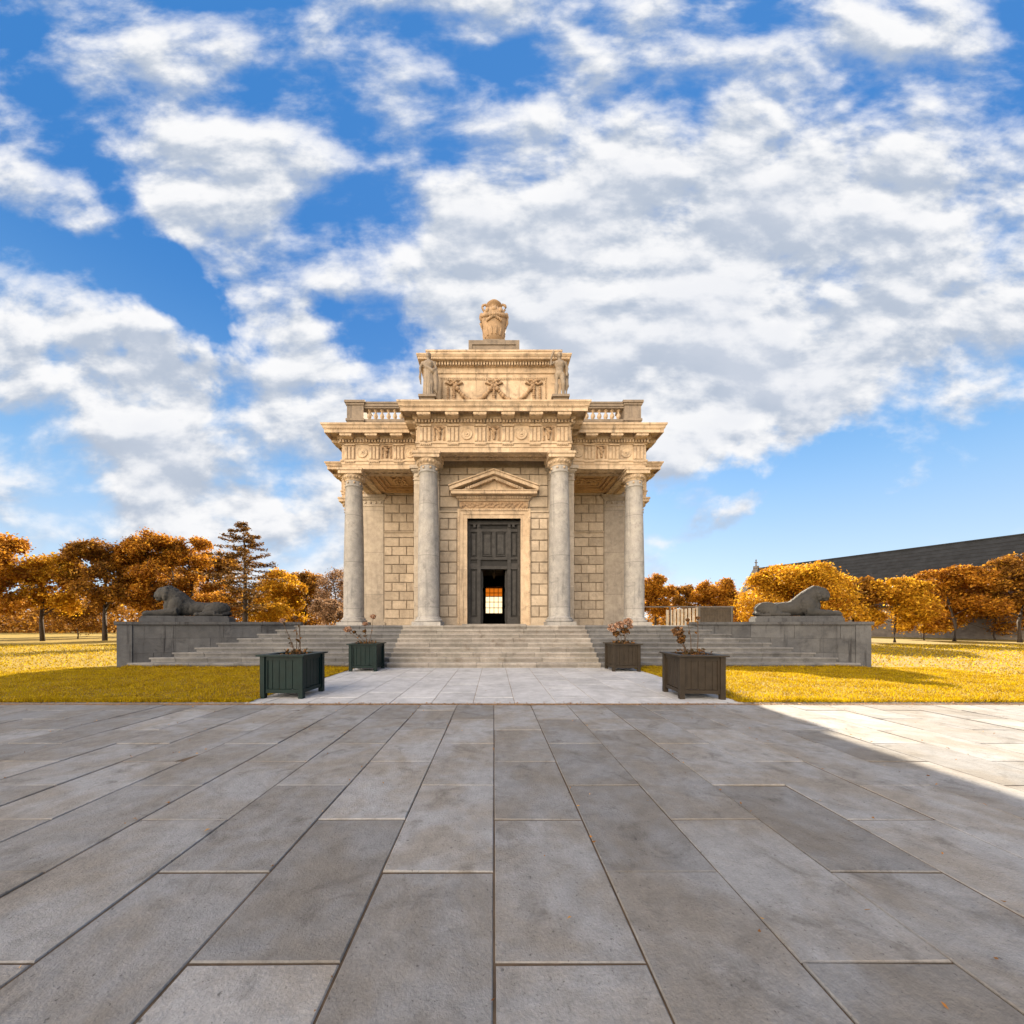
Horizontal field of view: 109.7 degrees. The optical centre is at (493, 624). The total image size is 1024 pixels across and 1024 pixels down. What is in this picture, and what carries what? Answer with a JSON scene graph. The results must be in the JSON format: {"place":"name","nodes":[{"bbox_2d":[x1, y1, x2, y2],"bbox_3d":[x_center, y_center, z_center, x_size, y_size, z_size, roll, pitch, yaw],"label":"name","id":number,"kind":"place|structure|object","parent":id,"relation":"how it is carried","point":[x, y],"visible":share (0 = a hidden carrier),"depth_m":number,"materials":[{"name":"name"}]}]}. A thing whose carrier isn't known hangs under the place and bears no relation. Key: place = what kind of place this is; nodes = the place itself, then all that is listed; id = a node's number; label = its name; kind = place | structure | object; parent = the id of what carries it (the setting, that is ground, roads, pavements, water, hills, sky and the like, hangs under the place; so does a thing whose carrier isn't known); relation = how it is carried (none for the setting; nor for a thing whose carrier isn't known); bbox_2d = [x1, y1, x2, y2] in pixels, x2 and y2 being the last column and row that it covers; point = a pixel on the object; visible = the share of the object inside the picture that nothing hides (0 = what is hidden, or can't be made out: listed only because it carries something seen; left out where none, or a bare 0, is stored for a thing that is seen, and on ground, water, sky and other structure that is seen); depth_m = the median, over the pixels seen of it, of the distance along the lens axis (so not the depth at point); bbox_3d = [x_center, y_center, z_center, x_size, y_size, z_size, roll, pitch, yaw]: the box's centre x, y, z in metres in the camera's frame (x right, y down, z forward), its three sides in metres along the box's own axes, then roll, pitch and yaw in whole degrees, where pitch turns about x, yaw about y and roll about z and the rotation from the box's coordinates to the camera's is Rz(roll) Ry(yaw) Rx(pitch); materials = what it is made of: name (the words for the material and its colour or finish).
{"place":"outdoors","nodes":[
{"label":"outdoors","id":0,"kind":"place"},
{"bbox_2d":[0,666,343,701],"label":"lawn","id":1,"kind":"structure","parent":0,"point":[5,668],"depth_m":9.93,"materials":[{"name":"yellow plant"}]},
{"bbox_2d":[246,668,741,702],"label":"path","id":2,"kind":"structure","parent":0,"point":[599,685],"depth_m":9.68,"materials":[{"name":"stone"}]},
{"bbox_2d":[256,651,327,698],"bbox_3d":[-4.840,1.198,8.720,1.110,1.000,1.110,0,0,2],"label":"planter box","id":3,"kind":"object","parent":2,"relation":"on","point":[300,674],"visible":0.96,"depth_m":8.28,"materials":[{"name":"green paint"}]},
{"bbox_2d":[279,615,311,653],"bbox_3d":[-4.792,0.286,8.702,0.737,1.010,0.822,0,0,-30],"label":"hydrangea","id":4,"kind":"object","parent":3,"relation":"on","point":[294,651],"visible":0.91,"depth_m":8.72,"materials":[{"name":"brown plant"}]},
{"bbox_2d":[346,642,385,671],"bbox_3d":[-4.720,1.198,13.420,1.110,1.000,1.110,0,0,-1],"label":"planter box","id":5,"kind":"object","parent":2,"relation":"on","point":[369,655],"visible":0.98,"depth_m":12.97,"materials":[{"name":"green paint"}]},
{"bbox_2d":[343,614,379,643],"bbox_3d":[-4.931,0.200,13.421,1.300,1.174,0.853,0,0,0],"label":"hydrangea","id":6,"kind":"object","parent":5,"relation":"on","point":[349,629],"visible":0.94,"depth_m":13.40,"materials":[{"name":"brown plant"}]},
{"bbox_2d":[603,642,642,671],"bbox_3d":[4.760,1.198,13.400,1.110,1.000,1.110,0,0,1],"label":"planter box","id":7,"kind":"object","parent":2,"relation":"on","point":[623,655],"visible":0.98,"depth_m":12.95,"materials":[{"name":"brown paint"}]},
{"bbox_2d":[607,618,634,643],"bbox_3d":[4.712,0.274,13.403,1.015,1.041,0.864,0,0,0],"label":"hydrangea","id":8,"kind":"object","parent":7,"relation":"in","point":[621,624],"visible":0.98,"depth_m":13.37,"materials":[{"name":"brown plant"}]},
{"bbox_2d":[659,652,729,699],"bbox_3d":[4.740,1.198,8.620,1.110,1.000,1.110,0,0,3],"label":"planter box","id":9,"kind":"object","parent":2,"relation":"on","point":[683,675],"visible":0.95,"depth_m":8.17,"materials":[{"name":"brown paint"}]},
{"bbox_2d":[670,616,711,654],"bbox_3d":[4.715,0.299,8.615,0.924,0.990,0.833,0,0,0],"label":"hydrangea","id":10,"kind":"object","parent":9,"relation":"on","point":[680,635],"visible":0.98,"depth_m":8.60,"materials":[{"name":"brown plant"}]},
{"bbox_2d":[0,702,1023,1023],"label":"paving","id":11,"kind":"structure","parent":0,"point":[420,951],"depth_m":2.56,"materials":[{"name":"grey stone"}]},
{"bbox_2d":[0,702,245,702],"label":"lawn kerb","id":12,"kind":"structure","parent":11,"relation":"on","point":[124,702],"depth_m":7.83,"materials":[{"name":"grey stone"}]},
{"bbox_2d":[4,667,1019,1011],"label":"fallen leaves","id":13,"kind":"object","parent":11,"relation":"on","point":[578,805],"visible":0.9,"depth_m":7.29,"materials":[{"name":"orange plant"}]},
{"bbox_2d":[0,703,1023,704],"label":"drain grate","id":14,"kind":"object","parent":11,"relation":"on","point":[510,704],"visible":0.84,"depth_m":7.62,"materials":[{"name":"metal"}]},
{"bbox_2d":[742,702,1023,702],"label":"lawn kerb","id":15,"kind":"structure","parent":11,"relation":"on","point":[881,702],"depth_m":7.83,"materials":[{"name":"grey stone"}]},
{"bbox_2d":[0,627,1023,667],"bbox_3d":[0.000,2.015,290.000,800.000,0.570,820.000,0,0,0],"label":"ground","id":16,"kind":"structure","parent":0,"point":[55,638],"depth_m":26.80,"materials":[{"name":"yellow plant"}]},
{"bbox_2d":[0,532,46,616],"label":"broadleaf tree","id":17,"kind":"object","parent":16,"relation":"on","point":[10,547],"visible":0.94,"depth_m":34.40,"materials":[{"name":"orange plant"}]},
{"bbox_2d":[0,552,88,640],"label":"broadleaf tree","id":18,"kind":"object","parent":16,"relation":"on","point":[42,597],"visible":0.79,"depth_m":36.36,"materials":[{"name":"orange plant"}]},
{"bbox_2d":[30,601,111,637],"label":"autumn shrub","id":19,"kind":"object","parent":16,"relation":"on","point":[80,622],"visible":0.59,"depth_m":43.20,"materials":[{"name":"orange plant"}]},
{"bbox_2d":[48,537,144,640],"bbox_3d":[-40.911,-3.651,38.053,7.192,10.804,7.480,0,0,30],"label":"broadleaf tree","id":20,"kind":"object","parent":16,"relation":"on","point":[104,596],"visible":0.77,"depth_m":36.53,"materials":[{"name":"orange plant"}]},
{"bbox_2d":[103,527,192,618],"bbox_3d":[-37.573,-4.434,39.943,6.648,12.375,6.897,0,0,0],"label":"broadleaf tree","id":21,"kind":"object","parent":16,"relation":"on","point":[142,582],"visible":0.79,"depth_m":38.46,"materials":[{"name":"orange plant"}]},
{"bbox_2d":[149,561,199,606],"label":"broadleaf tree","id":22,"kind":"object","parent":16,"relation":"on","point":[174,572],"visible":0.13,"depth_m":53.73,"materials":[{"name":"orange plant"}]},
{"bbox_2d":[152,573,201,587],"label":"broadleaf tree","id":23,"kind":"object","parent":16,"relation":"on","point":[162,576],"visible":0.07,"depth_m":58.54,"materials":[{"name":"orange plant"}]},
{"bbox_2d":[161,535,226,615],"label":"broadleaf tree","id":24,"kind":"object","parent":16,"relation":"on","point":[198,560],"visible":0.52,"depth_m":42.31,"materials":[{"name":"orange plant"}]},
{"bbox_2d":[114,622,302,666],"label":"terrace wall","id":25,"kind":"structure","parent":16,"relation":"on","point":[137,642],"depth_m":14.74,"materials":[{"name":"stone"}]},
{"bbox_2d":[139,585,235,621],"bbox_3d":[-13.045,-0.871,15.505,2.969,1.534,1.200,0,0,-24],"label":"stone lion","id":26,"kind":"object","parent":25,"relation":"on","point":[179,605],"visible":1,"depth_m":15.11},
{"bbox_2d":[191,591,240,621],"bbox_3d":[-29.485,-0.920,38.021,5.225,5.345,5.298,0,0,34],"label":"autumn shrub","id":27,"kind":"object","parent":16,"relation":"on","point":[208,597],"visible":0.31,"depth_m":36.89,"materials":[{"name":"orange plant"}]},
{"bbox_2d":[197,549,242,608],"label":"broadleaf tree","id":28,"kind":"object","parent":16,"relation":"on","point":[225,561],"visible":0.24,"depth_m":46.72,"materials":[{"name":"orange plant"}]},
{"bbox_2d":[191,521,287,621],"bbox_3d":[-23.463,-4.016,33.761,5.963,11.517,6.642,0,0,28],"label":"larch tree","id":29,"kind":"object","parent":16,"relation":"on","point":[249,595],"visible":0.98,"depth_m":33.55,"materials":[{"name":"brown plant"}]},
{"bbox_2d":[239,602,295,621],"bbox_3d":[-23.478,-0.382,37.973,5.235,4.263,5.526,0,0,0],"label":"autumn shrub","id":30,"kind":"object","parent":16,"relation":"on","point":[275,611],"visible":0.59,"depth_m":36.98,"materials":[{"name":"orange plant"}]},
{"bbox_2d":[241,567,308,622],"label":"broadleaf tree","id":31,"kind":"object","parent":16,"relation":"on","point":[283,591],"visible":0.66,"depth_m":40.95,"materials":[{"name":"orange plant"}]},
{"bbox_2d":[290,569,327,624],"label":"broadleaf tree","id":32,"kind":"object","parent":16,"relation":"on","point":[308,579],"visible":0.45,"depth_m":46.18,"materials":[{"name":"brown plant"}]},
{"bbox_2d":[305,596,342,624],"bbox_3d":[-15.783,-0.455,34.148,3.509,4.424,3.200,0,0,38],"label":"autumn shrub","id":33,"kind":"object","parent":16,"relation":"on","point":[328,610],"visible":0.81,"depth_m":33.37,"materials":[{"name":"brown plant"}]},
{"bbox_2d":[312,567,343,624],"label":"broadleaf tree","id":34,"kind":"object","parent":16,"relation":"on","point":[336,576],"visible":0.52,"depth_m":42.47,"materials":[{"name":"brown plant"}]},
{"bbox_2d":[0,597,695,632],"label":"wood","id":35,"kind":"object","parent":16,"relation":"on","point":[17,623],"visible":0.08,"depth_m":72.17,"materials":[{"name":"orange plant"}]},
{"bbox_2d":[127,625,860,667],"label":"stone steps","id":36,"kind":"structure","parent":16,"relation":"on","point":[484,646],"depth_m":15.06,"materials":[{"name":"grey stone"}]},
{"bbox_2d":[320,339,667,625],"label":"temple","id":37,"kind":"structure","parent":36,"relation":"on","point":[484,466],"depth_m":18.30,"materials":[{"name":"stone"}]},
{"bbox_2d":[418,352,438,398],"bbox_3d":[-3.183,-11.693,17.630,0.971,3.205,0.820,0,0,0],"label":"statue","id":38,"kind":"object","parent":37,"relation":"on","point":[430,380],"visible":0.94,"depth_m":17.44,"materials":[{"name":"stone"}]},
{"bbox_2d":[485,587,501,613],"bbox_3d":[0.000,-2.250,34.172,1.656,2.520,0.075,0,0,0],"label":"window","id":39,"kind":"structure","parent":37,"relation":"in","point":[493,595],"depth_m":34.20,"materials":[{"name":"beige"}]},
{"bbox_2d":[468,521,519,623],"bbox_3d":[0.000,-2.660,19.035,2.740,5.400,0.970,0,0,0],"label":"door","id":40,"kind":"structure","parent":37,"relation":"in","point":[492,545],"depth_m":18.66,"materials":[{"name":"black wood"}]},
{"bbox_2d":[479,299,508,338],"bbox_3d":[0.000,-16.009,19.245,1.580,2.415,1.490,0,0,0],"label":"urn","id":41,"kind":"object","parent":37,"relation":"on","point":[493,317],"visible":0.95,"depth_m":18.82,"materials":[{"name":"stone"}]},
{"bbox_2d":[550,350,569,398],"bbox_3d":[3.201,-11.693,17.630,0.976,3.205,0.820,0,0,0],"label":"statue","id":42,"kind":"object","parent":37,"relation":"on","point":[560,365],"visible":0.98,"depth_m":17.50,"materials":[{"name":"stone"}]},
{"bbox_2d":[390,625,650,633],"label":"terrace","id":43,"kind":"structure","parent":16,"relation":"on","point":[493,630],"depth_m":18.18,"materials":[{"name":"grey stone"}]},
{"bbox_2d":[644,573,679,624],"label":"broadleaf tree","id":44,"kind":"object","parent":16,"relation":"on","point":[656,590],"visible":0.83,"depth_m":44.51,"materials":[{"name":"orange plant"}]},
{"bbox_2d":[664,584,695,624],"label":"broadleaf tree","id":45,"kind":"object","parent":16,"relation":"on","point":[684,591],"visible":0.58,"depth_m":51.15,"materials":[{"name":"orange plant"}]},
{"bbox_2d":[645,606,733,624],"bbox_3d":[15.969,0.117,29.900,7.883,3.227,0.080,0,0,0],"label":"metal rail","id":46,"kind":"object","parent":16,"relation":"on","point":[688,606],"visible":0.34,"depth_m":29.86,"materials":[{"name":"black metal"}]},
{"bbox_2d":[666,607,733,624],"bbox_3d":[17.726,0.095,31.705,5.088,3.271,2.590,0,0,0],"label":"timber enclosure","id":47,"kind":"object","parent":16,"relation":"on","point":[711,614],"visible":0.41,"depth_m":30.50,"materials":[{"name":"wood"}]},
{"bbox_2d":[688,577,742,619],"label":"broadleaf tree","id":48,"kind":"object","parent":16,"relation":"on","point":[719,593],"visible":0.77,"depth_m":47.16,"materials":[{"name":"orange plant"}]},
{"bbox_2d":[733,592,753,621],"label":"broadleaf tree","id":49,"kind":"object","parent":16,"relation":"on","point":[735,619],"visible":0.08,"depth_m":61.36,"materials":[{"name":"orange plant"}]},
{"bbox_2d":[685,622,873,667],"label":"terrace wall","id":50,"kind":"structure","parent":16,"relation":"on","point":[847,642],"depth_m":14.73,"materials":[{"name":"stone"}]},
{"bbox_2d":[749,586,844,621],"bbox_3d":[12.926,-0.871,15.559,2.969,1.534,1.200,0,0,24],"label":"stone lion","id":51,"kind":"object","parent":50,"relation":"on","point":[804,605],"visible":1,"depth_m":15.16},
{"bbox_2d":[729,560,875,621],"bbox_3d":[27.706,-1.949,32.815,9.635,7.403,9.807,0,0,-40],"label":"broadleaf tree","id":52,"kind":"object","parent":16,"relation":"on","point":[786,582],"visible":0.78,"depth_m":31.06,"materials":[{"name":"orange plant"}]},
{"bbox_2d":[828,575,885,623],"bbox_3d":[36.098,-1.490,36.148,4.920,6.490,5.219,0,0,31],"label":"broadleaf tree","id":53,"kind":"object","parent":16,"relation":"on","point":[874,596],"visible":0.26,"depth_m":34.47,"materials":[{"name":"orange plant"}]},
{"bbox_2d":[736,533,1023,639],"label":"church","id":54,"kind":"structure","parent":16,"relation":"on","point":[896,563],"depth_m":47.96,"materials":[{"name":"stone"}]},
{"bbox_2d":[851,575,946,642],"bbox_3d":[38.026,-1.480,33.861,5.988,6.443,6.218,0,0,0],"label":"broadleaf tree","id":55,"kind":"object","parent":16,"relation":"on","point":[905,593],"visible":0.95,"depth_m":32.95,"materials":[{"name":"orange plant"}]},
{"bbox_2d":[890,602,967,639],"bbox_3d":[46.536,-0.408,38.902,5.425,4.320,5.324,0,0,0],"label":"autumn shrub","id":56,"kind":"object","parent":16,"relation":"on","point":[948,628],"visible":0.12,"depth_m":38.54,"materials":[{"name":"orange plant"}]},
{"bbox_2d":[903,563,1016,641],"bbox_3d":[46.176,-2.081,36.248,6.720,7.661,7.104,0,0,-39],"label":"broadleaf tree","id":57,"kind":"object","parent":16,"relation":"on","point":[954,586],"visible":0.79,"depth_m":35.39,"materials":[{"name":"orange plant"}]},
{"bbox_2d":[951,605,1023,639],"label":"autumn shrub","id":58,"kind":"object","parent":16,"relation":"on","point":[998,625],"visible":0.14,"depth_m":39.86,"materials":[{"name":"orange plant"}]},
{"bbox_2d":[967,552,1023,642],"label":"broadleaf tree","id":59,"kind":"object","parent":16,"relation":"on","point":[1010,567],"visible":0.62,"depth_m":33.72,"materials":[{"name":"orange plant"}]},
{"bbox_2d":[0,0,1023,624],"label":"sky","id":60,"kind":"structure","parent":0,"point":[791,232],"materials":[{"name":"blue"}]},
{"bbox_2d":[641,666,1023,701],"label":"lawn","id":61,"kind":"structure","parent":0,"point":[977,670],"depth_m":10.27,"materials":[{"name":"yellow plant"}]},
{"bbox_2d":[0,644,1023,701],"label":"grass","id":62,"kind":"structure","parent":61,"relation":"on","point":[43,696],"depth_m":10.70,"materials":[{"name":"yellow plant"}]}
]}

